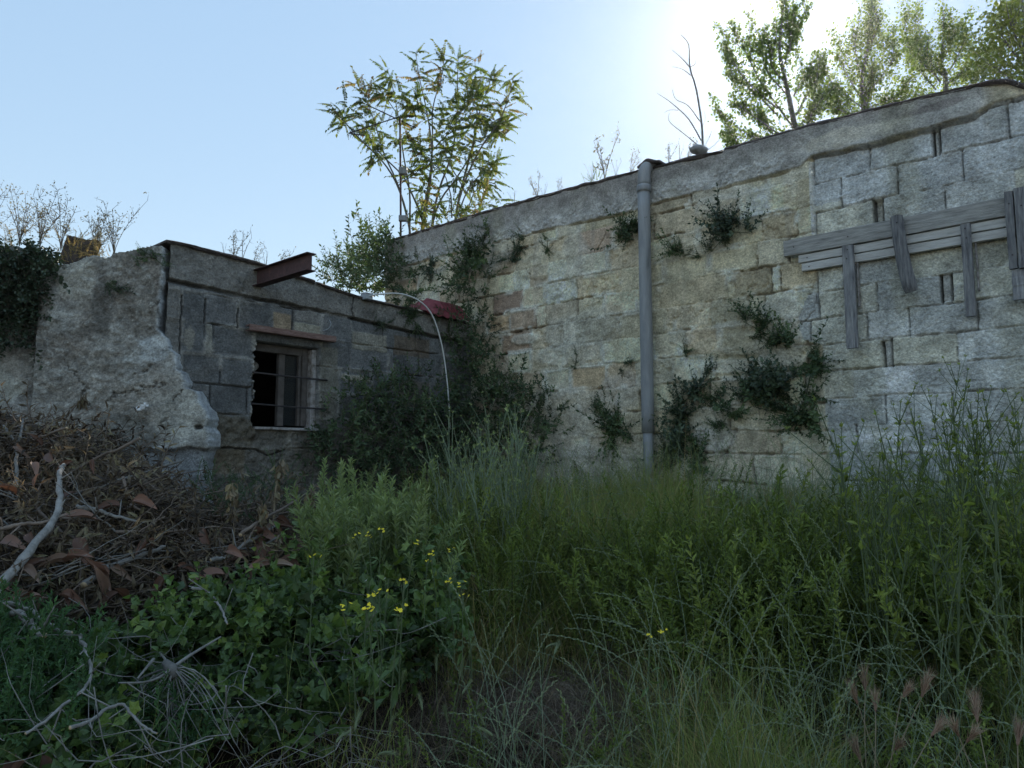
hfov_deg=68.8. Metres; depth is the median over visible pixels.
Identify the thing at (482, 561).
leafy weed
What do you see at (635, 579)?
leafy weed
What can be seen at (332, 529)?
mugwort
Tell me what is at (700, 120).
dead sapling
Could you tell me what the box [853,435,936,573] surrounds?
leafy stalk
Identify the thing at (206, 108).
sky
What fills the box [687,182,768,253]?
wall weed
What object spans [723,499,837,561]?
leafy weed
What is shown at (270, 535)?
dead leaf
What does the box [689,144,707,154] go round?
loose stone
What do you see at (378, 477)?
mugwort
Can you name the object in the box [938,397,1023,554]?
leafy stalk
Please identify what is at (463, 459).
tall stalk
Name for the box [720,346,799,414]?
wall weed
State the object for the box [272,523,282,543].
dead leaf
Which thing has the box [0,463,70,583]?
branch
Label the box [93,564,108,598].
dead leaf
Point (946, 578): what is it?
leafy stalk
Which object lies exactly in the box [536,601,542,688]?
foxtail
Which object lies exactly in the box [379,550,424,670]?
mugwort
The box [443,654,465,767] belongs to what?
foxtail
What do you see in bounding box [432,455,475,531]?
tall stalk
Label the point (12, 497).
branch
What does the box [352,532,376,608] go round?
yellow flower
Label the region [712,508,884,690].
leafy weed
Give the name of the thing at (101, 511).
branch
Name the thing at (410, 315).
wall weed
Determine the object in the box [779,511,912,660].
leafy weed
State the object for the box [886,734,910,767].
barley head
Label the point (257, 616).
bramble
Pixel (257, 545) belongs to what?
dead leaf
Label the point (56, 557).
dead leaf
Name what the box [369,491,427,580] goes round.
mugwort
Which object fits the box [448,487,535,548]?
leafy weed
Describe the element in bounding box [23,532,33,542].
dead leaf
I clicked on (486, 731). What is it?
foxtail
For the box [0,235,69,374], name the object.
ivy
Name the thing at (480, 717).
foxtail
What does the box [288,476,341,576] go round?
mugwort
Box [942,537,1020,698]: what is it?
leafy weed
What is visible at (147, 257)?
wall weed
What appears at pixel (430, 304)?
metal sheet
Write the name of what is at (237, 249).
roof weed
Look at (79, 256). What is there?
wall top weed
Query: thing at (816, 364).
wall weed
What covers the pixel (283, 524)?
dead leaf
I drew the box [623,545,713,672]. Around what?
leafy weed
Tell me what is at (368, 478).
mugwort
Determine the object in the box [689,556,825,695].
leafy weed
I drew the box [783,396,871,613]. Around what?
leafy stalk
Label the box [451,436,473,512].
tall stalk
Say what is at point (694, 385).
wall weed
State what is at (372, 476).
mugwort
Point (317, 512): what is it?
mugwort
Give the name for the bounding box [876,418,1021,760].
leafy stalk
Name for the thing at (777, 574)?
leafy weed
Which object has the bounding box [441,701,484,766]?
foxtail
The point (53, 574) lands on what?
branch
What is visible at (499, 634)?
foxtail
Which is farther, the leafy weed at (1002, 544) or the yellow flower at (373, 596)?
the leafy weed at (1002, 544)
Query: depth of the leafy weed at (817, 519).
3.75 m
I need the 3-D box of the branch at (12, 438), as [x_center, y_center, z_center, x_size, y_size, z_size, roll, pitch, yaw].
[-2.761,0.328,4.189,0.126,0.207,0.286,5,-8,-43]
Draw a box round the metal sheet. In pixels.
[409,298,469,320]
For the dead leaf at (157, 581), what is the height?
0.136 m
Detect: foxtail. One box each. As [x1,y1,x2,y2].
[332,729,352,767]
[354,709,362,767]
[373,750,397,767]
[389,712,398,767]
[398,667,405,752]
[403,734,411,767]
[414,692,422,767]
[434,653,443,764]
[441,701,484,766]
[441,704,460,767]
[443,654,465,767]
[448,641,474,752]
[460,679,473,765]
[472,630,500,731]
[475,725,492,767]
[478,712,491,767]
[495,702,506,767]
[497,599,505,683]
[518,619,542,721]
[524,639,560,767]
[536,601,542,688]
[540,642,559,764]
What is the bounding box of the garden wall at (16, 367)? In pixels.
[0,246,63,421]
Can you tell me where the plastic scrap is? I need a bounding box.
[136,402,148,410]
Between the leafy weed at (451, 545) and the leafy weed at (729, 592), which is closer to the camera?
the leafy weed at (729, 592)
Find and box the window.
[251,343,327,430]
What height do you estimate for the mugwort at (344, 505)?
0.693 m
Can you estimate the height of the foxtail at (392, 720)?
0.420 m
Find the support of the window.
in the shed
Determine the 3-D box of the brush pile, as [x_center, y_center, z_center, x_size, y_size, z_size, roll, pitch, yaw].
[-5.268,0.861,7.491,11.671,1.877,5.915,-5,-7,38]
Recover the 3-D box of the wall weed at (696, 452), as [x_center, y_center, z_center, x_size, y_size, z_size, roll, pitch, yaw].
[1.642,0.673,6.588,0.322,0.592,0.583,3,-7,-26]
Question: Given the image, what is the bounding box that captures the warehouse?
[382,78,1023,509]
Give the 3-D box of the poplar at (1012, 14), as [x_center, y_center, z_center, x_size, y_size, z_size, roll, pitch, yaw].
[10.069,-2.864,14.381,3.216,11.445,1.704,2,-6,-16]
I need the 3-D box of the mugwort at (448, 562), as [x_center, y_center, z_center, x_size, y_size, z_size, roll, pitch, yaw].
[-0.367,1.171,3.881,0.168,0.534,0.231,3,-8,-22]
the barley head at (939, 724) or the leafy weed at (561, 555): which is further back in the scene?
the leafy weed at (561, 555)
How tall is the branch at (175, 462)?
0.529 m
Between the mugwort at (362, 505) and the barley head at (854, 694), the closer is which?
the barley head at (854, 694)
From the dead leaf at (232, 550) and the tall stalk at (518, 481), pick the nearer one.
the dead leaf at (232, 550)
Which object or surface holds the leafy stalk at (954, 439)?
on the ground at (234, 763)
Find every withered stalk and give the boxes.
[225,483,240,580]
[256,502,273,576]
[269,459,288,576]
[304,488,316,517]
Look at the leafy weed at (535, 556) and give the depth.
4.12 m
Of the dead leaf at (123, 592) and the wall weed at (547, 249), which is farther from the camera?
the wall weed at (547, 249)
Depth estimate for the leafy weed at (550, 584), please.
3.92 m
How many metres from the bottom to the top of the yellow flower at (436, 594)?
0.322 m
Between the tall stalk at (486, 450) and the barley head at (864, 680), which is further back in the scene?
the tall stalk at (486, 450)
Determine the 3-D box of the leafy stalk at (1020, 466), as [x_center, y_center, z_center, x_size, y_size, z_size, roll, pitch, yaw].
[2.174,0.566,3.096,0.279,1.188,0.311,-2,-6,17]
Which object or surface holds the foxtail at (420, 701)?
on the ground at (234, 763)
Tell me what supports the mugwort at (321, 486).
on the ground at (234, 763)
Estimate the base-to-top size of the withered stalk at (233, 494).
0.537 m
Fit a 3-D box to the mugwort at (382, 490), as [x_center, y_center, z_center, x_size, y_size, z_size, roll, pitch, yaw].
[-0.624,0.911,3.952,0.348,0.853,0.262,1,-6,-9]
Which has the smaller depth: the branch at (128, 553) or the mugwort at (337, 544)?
the branch at (128, 553)
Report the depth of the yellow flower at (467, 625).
2.87 m
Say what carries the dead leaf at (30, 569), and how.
on the brush pile
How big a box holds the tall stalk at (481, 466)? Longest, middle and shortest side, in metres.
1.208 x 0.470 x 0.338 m
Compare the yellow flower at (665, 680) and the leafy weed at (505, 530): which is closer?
the yellow flower at (665, 680)
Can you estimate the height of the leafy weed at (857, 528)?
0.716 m
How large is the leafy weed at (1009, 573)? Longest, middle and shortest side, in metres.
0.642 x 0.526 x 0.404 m
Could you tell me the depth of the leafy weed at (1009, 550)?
2.98 m
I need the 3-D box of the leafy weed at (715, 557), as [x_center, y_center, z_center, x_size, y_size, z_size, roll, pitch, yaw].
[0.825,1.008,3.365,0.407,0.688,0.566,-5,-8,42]
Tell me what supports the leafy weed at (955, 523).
on the ground at (234, 763)
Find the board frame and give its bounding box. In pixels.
[783,186,1023,348]
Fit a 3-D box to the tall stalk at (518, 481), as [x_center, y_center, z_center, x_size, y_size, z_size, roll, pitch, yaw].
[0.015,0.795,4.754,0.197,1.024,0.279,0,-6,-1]
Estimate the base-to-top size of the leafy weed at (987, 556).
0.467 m
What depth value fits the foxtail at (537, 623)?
3.13 m
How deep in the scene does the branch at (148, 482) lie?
3.77 m
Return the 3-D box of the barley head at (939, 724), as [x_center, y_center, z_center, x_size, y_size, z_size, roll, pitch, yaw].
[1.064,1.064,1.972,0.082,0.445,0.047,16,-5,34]
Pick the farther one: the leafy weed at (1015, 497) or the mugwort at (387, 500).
the mugwort at (387, 500)
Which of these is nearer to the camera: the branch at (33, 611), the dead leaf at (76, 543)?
the branch at (33, 611)
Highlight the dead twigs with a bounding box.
[0,589,445,767]
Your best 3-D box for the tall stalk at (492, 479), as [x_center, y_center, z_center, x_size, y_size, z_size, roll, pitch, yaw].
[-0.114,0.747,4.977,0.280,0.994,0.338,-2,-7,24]
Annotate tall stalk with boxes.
[412,398,458,530]
[429,438,494,578]
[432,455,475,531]
[433,415,482,502]
[440,443,488,552]
[448,430,488,520]
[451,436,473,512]
[460,404,517,525]
[462,415,519,528]
[468,433,512,553]
[469,391,519,505]
[472,422,517,519]
[474,411,508,489]
[484,414,535,533]
[489,454,519,553]
[494,407,539,522]
[500,432,528,528]
[507,401,535,527]
[511,403,549,535]
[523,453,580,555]
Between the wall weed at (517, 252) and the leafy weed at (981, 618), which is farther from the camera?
the wall weed at (517, 252)
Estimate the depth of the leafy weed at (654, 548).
3.43 m
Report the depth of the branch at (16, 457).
3.99 m
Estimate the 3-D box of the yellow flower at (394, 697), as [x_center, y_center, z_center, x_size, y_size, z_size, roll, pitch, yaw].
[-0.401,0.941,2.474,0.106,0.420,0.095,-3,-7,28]
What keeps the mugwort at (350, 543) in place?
on the ground at (234, 763)
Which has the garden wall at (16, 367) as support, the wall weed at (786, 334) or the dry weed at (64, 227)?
the dry weed at (64, 227)
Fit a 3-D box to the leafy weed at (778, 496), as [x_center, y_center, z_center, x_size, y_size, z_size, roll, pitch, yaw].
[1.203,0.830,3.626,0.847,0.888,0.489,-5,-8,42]
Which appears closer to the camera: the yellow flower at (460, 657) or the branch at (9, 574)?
the yellow flower at (460, 657)
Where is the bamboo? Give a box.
[315,39,531,233]
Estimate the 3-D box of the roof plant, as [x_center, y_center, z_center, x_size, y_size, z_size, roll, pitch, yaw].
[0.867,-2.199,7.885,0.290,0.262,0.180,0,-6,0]
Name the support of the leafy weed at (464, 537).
on the ground at (234, 763)
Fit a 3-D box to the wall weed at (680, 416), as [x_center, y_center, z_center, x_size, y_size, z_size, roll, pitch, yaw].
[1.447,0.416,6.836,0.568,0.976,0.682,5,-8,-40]
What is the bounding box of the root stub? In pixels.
[86,636,251,767]
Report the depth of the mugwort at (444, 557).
3.86 m
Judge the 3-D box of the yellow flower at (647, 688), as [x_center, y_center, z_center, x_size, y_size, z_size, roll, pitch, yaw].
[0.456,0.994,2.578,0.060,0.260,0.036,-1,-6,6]
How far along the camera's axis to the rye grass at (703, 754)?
2.77 m
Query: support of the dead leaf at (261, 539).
on the brush pile
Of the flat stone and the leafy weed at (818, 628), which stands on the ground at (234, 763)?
the leafy weed at (818, 628)
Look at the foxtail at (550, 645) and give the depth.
2.92 m
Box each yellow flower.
[301,553,328,666]
[340,602,370,720]
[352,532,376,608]
[355,605,374,693]
[358,531,380,608]
[360,602,385,732]
[365,527,384,617]
[365,592,385,695]
[372,603,407,731]
[374,588,391,685]
[385,578,407,693]
[397,540,418,617]
[418,559,435,628]
[428,550,437,626]
[445,577,456,660]
[447,547,467,624]
[450,593,474,679]
[457,581,482,678]
[639,633,651,711]
[649,628,667,704]
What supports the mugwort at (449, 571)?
on the ground at (234, 763)
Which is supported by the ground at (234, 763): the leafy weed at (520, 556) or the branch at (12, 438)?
the leafy weed at (520, 556)
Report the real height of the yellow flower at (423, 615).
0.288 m
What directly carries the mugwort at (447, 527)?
on the ground at (234, 763)
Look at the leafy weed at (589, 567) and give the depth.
4.12 m
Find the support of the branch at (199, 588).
on the bramble
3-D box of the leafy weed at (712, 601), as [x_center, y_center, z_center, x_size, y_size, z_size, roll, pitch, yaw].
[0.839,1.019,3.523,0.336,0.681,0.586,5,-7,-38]
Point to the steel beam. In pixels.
(298, 265)
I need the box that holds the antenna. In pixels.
[349,102,415,235]
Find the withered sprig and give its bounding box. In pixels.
[60,393,88,424]
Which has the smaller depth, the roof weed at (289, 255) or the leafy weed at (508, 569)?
the leafy weed at (508, 569)
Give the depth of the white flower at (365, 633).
2.97 m
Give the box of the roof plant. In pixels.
[582,162,606,181]
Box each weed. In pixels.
[0,180,14,228]
[0,575,234,759]
[2,223,114,261]
[6,184,62,246]
[22,184,65,247]
[36,182,84,250]
[80,211,118,252]
[94,192,148,253]
[104,280,135,295]
[131,241,172,269]
[185,449,315,521]
[228,225,252,255]
[238,232,251,257]
[253,241,265,261]
[280,246,295,259]
[372,310,394,331]
[397,273,438,338]
[413,253,441,286]
[413,475,505,549]
[422,511,516,592]
[423,491,485,585]
[426,479,500,550]
[427,470,542,550]
[428,481,494,538]
[429,306,472,352]
[431,537,537,661]
[435,210,496,291]
[436,487,511,560]
[436,513,500,618]
[441,476,580,598]
[444,521,475,592]
[445,512,501,590]
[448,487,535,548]
[453,551,500,593]
[456,531,506,624]
[456,555,508,631]
[458,537,570,647]
[459,501,506,571]
[460,546,549,664]
[461,516,528,578]
[461,542,518,645]
[468,491,549,576]
[470,504,553,579]
[485,486,583,606]
[486,527,573,627]
[487,488,621,588]
[489,223,527,263]
[492,508,516,553]
[494,507,546,577]
[499,485,591,581]
[500,539,566,635]
[501,500,609,654]
[501,539,567,577]
[503,515,616,631]
[517,553,608,650]
[518,495,611,621]
[528,173,542,195]
[528,521,592,613]
[536,513,601,607]
[537,232,552,261]
[541,522,642,632]
[542,516,655,640]
[549,568,607,665]
[550,524,623,624]
[562,471,659,584]
[565,515,642,638]
[566,347,577,371]
[574,385,640,469]
[579,554,660,677]
[580,515,649,613]
[582,520,652,636]
[585,521,661,602]
[586,461,736,586]
[588,205,656,251]
[588,491,777,659]
[592,121,620,177]
[596,557,692,680]
[600,525,711,652]
[602,535,719,629]
[605,497,734,605]
[607,486,756,603]
[612,543,719,665]
[616,349,634,379]
[618,496,710,576]
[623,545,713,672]
[629,146,639,171]
[634,379,701,477]
[634,505,752,674]
[637,535,771,701]
[638,528,750,669]
[639,490,710,608]
[640,485,722,585]
[641,531,742,652]
[645,532,793,701]
[648,479,736,578]
[648,514,816,665]
[648,535,704,616]
[651,228,700,260]
[653,485,854,656]
[654,350,718,416]
[657,497,790,594]
[664,143,678,161]
[666,559,769,669]
[667,464,837,629]
[671,428,713,484]
[671,487,738,566]
[672,494,773,617]
[679,334,694,356]
[682,528,762,672]
[682,567,755,663]
[685,479,765,558]
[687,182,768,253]
[688,375,736,415]
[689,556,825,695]
[690,471,847,594]
[692,466,814,595]
[692,569,762,628]
[693,503,771,608]
[697,529,818,649]
[697,579,762,684]
[702,403,756,438]
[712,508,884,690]
[713,533,796,696]
[716,584,809,705]
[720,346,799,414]
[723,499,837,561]
[726,571,780,665]
[728,291,801,353]
[728,509,883,604]
[737,365,835,447]
[737,507,864,655]
[740,485,856,577]
[746,492,850,581]
[746,501,805,607]
[752,489,880,593]
[752,514,906,646]
[752,541,851,697]
[753,547,898,705]
[756,542,881,662]
[756,553,906,670]
[757,497,827,554]
[759,537,831,641]
[759,538,854,670]
[759,568,884,697]
[762,528,879,609]
[764,520,899,597]
[766,474,887,588]
[770,469,850,578]
[774,508,872,604]
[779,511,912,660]
[780,316,843,428]
[790,510,980,680]
[791,473,938,580]
[792,518,908,660]
[794,590,893,710]
[795,464,917,606]
[801,453,975,591]
[817,520,938,681]
[829,504,973,681]
[851,513,976,688]
[852,542,988,683]
[861,532,958,601]
[864,542,1021,687]
[877,485,976,605]
[899,519,975,645]
[906,495,1023,665]
[906,539,1009,685]
[906,557,1022,703]
[912,491,1018,626]
[914,529,1023,662]
[915,557,1023,683]
[919,530,1017,667]
[922,510,1023,679]
[936,516,1023,657]
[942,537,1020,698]
[943,500,1019,613]
[946,477,1023,603]
[947,482,1023,575]
[950,524,1023,589]
[964,557,1023,657]
[965,561,1015,618]
[973,534,1002,595]
[980,524,1015,573]
[994,535,1009,560]
[1011,589,1023,665]
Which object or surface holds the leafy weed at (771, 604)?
on the ground at (234, 763)
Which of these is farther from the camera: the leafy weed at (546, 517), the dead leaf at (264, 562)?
the leafy weed at (546, 517)
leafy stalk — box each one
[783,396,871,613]
[835,478,921,738]
[836,410,924,687]
[841,491,916,730]
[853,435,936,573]
[854,466,904,688]
[866,381,921,568]
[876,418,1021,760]
[902,354,967,526]
[902,432,959,599]
[910,465,1021,733]
[913,423,996,621]
[917,441,984,760]
[920,401,990,557]
[932,402,990,564]
[935,389,983,514]
[938,367,1023,524]
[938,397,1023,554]
[941,379,988,550]
[950,383,1019,552]
[984,464,1023,595]
[985,412,1023,510]
[989,406,1023,513]
[999,489,1023,571]
[1001,453,1023,474]
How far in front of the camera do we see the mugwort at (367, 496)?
4.69 m
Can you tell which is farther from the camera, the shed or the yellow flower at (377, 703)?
the shed
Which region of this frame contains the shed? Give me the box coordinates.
[153,240,471,505]
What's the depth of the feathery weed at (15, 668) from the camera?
2.45 m
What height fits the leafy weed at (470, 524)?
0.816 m
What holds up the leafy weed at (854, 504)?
on the ground at (234, 763)
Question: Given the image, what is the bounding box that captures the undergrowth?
[127,458,1023,767]
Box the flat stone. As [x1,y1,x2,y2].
[58,235,101,263]
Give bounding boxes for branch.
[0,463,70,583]
[0,490,168,540]
[0,511,75,533]
[0,521,144,588]
[0,588,72,641]
[0,601,55,637]
[1,421,67,442]
[1,460,181,517]
[2,418,34,486]
[2,425,31,460]
[2,505,43,571]
[6,437,140,506]
[6,546,165,590]
[12,422,82,445]
[19,469,175,530]
[24,633,100,741]
[29,498,161,576]
[54,457,133,549]
[64,510,247,576]
[66,518,185,560]
[69,691,157,753]
[71,458,193,549]
[76,497,136,521]
[80,545,165,587]
[95,491,181,559]
[97,526,236,573]
[140,527,347,551]
[173,537,276,570]
[189,579,232,624]
[203,565,361,594]
[210,525,275,561]
[239,481,319,536]
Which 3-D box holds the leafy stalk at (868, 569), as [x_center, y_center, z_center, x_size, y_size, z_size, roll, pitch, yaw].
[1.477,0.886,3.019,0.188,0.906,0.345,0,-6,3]
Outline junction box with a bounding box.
[360,292,372,300]
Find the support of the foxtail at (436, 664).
on the ground at (234, 763)
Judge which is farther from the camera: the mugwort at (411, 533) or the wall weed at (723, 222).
the wall weed at (723, 222)
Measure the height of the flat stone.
0.318 m
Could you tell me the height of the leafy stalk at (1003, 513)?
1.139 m
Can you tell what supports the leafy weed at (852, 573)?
on the ground at (234, 763)
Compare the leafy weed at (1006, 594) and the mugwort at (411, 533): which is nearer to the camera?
the leafy weed at (1006, 594)
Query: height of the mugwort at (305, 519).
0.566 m
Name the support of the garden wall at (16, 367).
on the ground at (234, 763)
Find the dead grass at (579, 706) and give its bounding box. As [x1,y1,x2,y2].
[51,515,939,767]
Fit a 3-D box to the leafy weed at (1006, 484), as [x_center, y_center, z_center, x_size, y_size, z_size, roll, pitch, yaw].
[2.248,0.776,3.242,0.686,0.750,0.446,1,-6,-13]
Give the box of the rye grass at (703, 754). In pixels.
[367,414,1023,767]
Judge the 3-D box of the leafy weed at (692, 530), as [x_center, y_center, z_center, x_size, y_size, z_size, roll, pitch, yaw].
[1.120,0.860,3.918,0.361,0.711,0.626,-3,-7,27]
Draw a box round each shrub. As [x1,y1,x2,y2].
[286,249,577,508]
[312,199,434,304]
[404,178,497,230]
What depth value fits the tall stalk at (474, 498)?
4.39 m
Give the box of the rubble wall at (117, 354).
[31,246,220,502]
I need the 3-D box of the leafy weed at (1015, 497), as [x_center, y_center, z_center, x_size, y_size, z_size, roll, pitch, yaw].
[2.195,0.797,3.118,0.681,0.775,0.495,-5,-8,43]
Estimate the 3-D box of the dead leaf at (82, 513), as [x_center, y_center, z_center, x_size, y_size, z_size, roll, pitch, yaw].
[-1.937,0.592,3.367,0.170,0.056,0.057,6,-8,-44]
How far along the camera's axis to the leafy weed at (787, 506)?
4.05 m
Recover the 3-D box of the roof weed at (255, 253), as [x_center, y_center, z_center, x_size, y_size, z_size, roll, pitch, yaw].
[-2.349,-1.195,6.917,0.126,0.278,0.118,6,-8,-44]
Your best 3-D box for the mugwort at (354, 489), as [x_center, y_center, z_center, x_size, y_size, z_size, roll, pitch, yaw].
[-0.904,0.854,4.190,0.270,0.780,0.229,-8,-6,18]
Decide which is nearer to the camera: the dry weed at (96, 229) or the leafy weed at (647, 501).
the leafy weed at (647, 501)
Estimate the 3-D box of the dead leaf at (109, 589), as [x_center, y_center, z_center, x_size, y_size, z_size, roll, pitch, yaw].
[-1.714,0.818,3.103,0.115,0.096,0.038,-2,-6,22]
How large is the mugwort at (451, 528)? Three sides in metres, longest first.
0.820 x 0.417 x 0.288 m
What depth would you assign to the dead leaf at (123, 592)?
3.01 m
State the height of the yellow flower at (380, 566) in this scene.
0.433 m
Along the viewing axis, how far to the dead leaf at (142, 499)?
3.56 m
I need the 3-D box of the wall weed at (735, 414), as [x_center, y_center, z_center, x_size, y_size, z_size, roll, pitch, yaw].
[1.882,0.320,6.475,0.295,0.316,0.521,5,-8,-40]
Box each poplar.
[708,0,845,147]
[810,0,928,118]
[887,0,997,98]
[955,0,1023,84]
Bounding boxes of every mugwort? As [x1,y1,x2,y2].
[282,485,316,562]
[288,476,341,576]
[294,524,334,622]
[295,497,327,566]
[295,506,370,590]
[304,501,355,581]
[304,551,330,576]
[306,505,376,659]
[307,501,335,557]
[309,457,330,526]
[309,517,353,586]
[313,493,368,659]
[315,470,386,542]
[319,522,361,589]
[327,467,367,533]
[332,456,366,522]
[332,526,401,587]
[333,491,363,525]
[334,490,376,524]
[335,480,373,533]
[337,493,362,531]
[337,497,377,552]
[350,463,377,509]
[350,474,396,540]
[351,497,402,571]
[352,486,407,646]
[352,555,386,656]
[355,496,417,552]
[360,480,417,536]
[362,463,414,514]
[364,482,390,510]
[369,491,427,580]
[369,506,422,564]
[370,476,410,523]
[370,476,423,554]
[370,488,401,525]
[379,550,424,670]
[386,499,402,553]
[397,503,434,604]
[399,530,445,566]
[400,485,466,563]
[400,519,440,656]
[404,550,457,667]
[412,539,466,670]
[413,498,452,563]
[415,459,447,549]
[415,553,447,666]
[435,559,455,648]
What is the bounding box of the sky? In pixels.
[0,0,1022,301]
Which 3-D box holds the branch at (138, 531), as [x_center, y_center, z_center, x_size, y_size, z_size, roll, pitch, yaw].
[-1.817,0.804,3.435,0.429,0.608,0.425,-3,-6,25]
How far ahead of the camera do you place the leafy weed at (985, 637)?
3.04 m
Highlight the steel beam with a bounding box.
[252,252,315,287]
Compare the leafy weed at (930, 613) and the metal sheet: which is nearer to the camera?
the leafy weed at (930, 613)
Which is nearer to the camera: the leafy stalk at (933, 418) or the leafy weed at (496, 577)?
the leafy weed at (496, 577)
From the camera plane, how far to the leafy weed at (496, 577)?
3.92 m
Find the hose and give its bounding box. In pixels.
[369,293,450,427]
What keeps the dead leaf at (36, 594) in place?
on the brush pile
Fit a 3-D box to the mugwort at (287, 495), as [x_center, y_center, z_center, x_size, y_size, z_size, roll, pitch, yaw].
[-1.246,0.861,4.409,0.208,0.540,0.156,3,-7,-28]
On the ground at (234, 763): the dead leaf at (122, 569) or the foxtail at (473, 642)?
the foxtail at (473, 642)
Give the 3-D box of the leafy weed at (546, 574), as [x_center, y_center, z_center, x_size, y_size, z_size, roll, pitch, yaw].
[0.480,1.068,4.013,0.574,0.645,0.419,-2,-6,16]
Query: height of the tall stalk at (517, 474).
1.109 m
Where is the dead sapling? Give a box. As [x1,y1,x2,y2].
[657,35,718,149]
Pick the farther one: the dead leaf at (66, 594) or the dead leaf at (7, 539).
the dead leaf at (7, 539)
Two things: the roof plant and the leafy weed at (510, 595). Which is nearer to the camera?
the leafy weed at (510, 595)
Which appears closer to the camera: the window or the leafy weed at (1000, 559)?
the leafy weed at (1000, 559)
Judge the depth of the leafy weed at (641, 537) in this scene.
3.98 m
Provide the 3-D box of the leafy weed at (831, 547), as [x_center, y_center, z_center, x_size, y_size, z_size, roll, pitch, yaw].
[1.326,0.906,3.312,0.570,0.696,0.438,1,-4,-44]
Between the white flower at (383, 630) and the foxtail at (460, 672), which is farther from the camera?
the white flower at (383, 630)
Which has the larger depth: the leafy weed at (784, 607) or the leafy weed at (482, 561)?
the leafy weed at (482, 561)
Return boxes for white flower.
[362,581,369,690]
[380,578,398,676]
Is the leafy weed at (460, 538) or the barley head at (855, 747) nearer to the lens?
the barley head at (855, 747)
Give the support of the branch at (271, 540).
on the brush pile
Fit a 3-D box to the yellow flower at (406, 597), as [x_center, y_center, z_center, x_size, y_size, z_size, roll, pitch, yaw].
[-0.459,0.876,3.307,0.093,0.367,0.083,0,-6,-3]
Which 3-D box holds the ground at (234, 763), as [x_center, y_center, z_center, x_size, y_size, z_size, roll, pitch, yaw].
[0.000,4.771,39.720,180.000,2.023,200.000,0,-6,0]
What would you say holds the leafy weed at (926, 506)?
on the ground at (234, 763)
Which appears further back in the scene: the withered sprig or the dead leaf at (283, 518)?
the withered sprig
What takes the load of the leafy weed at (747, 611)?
on the ground at (234, 763)
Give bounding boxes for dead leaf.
[0,483,17,495]
[0,534,25,549]
[2,752,31,767]
[12,589,32,599]
[13,443,29,457]
[20,557,50,572]
[21,592,46,600]
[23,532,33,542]
[23,564,39,583]
[29,434,42,447]
[30,461,38,474]
[32,472,40,490]
[36,553,71,568]
[39,750,52,767]
[43,451,53,463]
[56,460,75,470]
[56,589,86,609]
[62,548,93,563]
[64,509,101,520]
[64,589,78,605]
[72,534,88,567]
[83,557,106,574]
[87,562,111,578]
[89,457,94,473]
[92,500,125,512]
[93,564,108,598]
[94,569,111,590]
[97,590,117,615]
[110,564,131,580]
[113,588,130,604]
[128,494,157,509]
[135,537,155,554]
[150,573,170,600]
[175,562,195,571]
[189,567,227,582]
[199,525,210,549]
[223,549,253,561]
[224,544,243,558]
[248,553,269,579]
[249,557,269,567]
[251,535,265,542]
[253,528,277,541]
[254,542,266,569]
[255,526,264,534]
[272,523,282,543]
[275,521,292,527]
[276,515,293,530]
[277,559,292,565]
[278,554,299,566]
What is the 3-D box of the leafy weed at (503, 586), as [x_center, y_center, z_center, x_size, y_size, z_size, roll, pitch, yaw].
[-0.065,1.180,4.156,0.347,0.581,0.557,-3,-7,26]
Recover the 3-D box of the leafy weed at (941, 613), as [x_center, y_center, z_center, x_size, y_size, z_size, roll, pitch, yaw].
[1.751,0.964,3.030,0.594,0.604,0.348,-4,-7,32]
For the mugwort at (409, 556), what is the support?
on the ground at (234, 763)
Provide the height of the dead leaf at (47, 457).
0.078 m
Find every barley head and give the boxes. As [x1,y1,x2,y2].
[842,731,862,767]
[843,676,879,767]
[858,661,870,767]
[867,683,880,767]
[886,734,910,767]
[890,679,919,767]
[892,667,938,767]
[914,711,950,766]
[944,712,971,767]
[951,718,989,767]
[964,684,986,767]
[1011,710,1023,767]
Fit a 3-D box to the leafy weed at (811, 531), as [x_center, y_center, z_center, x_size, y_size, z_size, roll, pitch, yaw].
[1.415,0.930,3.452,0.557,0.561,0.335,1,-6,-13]
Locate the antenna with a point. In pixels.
(402, 171)
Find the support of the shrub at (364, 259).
on the shed
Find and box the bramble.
[0,516,480,767]
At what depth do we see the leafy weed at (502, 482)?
4.67 m
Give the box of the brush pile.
[0,379,338,646]
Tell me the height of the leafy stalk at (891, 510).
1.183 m
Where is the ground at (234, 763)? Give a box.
[0,415,1023,767]
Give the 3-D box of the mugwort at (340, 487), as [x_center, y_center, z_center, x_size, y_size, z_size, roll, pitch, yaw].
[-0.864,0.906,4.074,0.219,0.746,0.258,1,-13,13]
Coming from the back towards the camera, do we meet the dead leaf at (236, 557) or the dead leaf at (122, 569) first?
the dead leaf at (236, 557)
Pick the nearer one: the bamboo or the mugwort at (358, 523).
the mugwort at (358, 523)
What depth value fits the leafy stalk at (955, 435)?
3.50 m
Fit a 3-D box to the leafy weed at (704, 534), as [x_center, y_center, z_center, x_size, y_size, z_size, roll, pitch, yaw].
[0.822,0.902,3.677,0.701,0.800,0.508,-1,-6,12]
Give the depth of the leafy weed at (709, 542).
3.80 m
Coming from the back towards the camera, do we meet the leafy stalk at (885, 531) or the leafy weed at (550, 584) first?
the leafy weed at (550, 584)
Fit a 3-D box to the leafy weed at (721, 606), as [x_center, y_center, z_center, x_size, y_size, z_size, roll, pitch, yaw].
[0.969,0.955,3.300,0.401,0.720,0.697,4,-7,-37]
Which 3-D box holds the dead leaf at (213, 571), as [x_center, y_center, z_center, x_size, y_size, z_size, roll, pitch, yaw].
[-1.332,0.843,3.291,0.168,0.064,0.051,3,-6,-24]

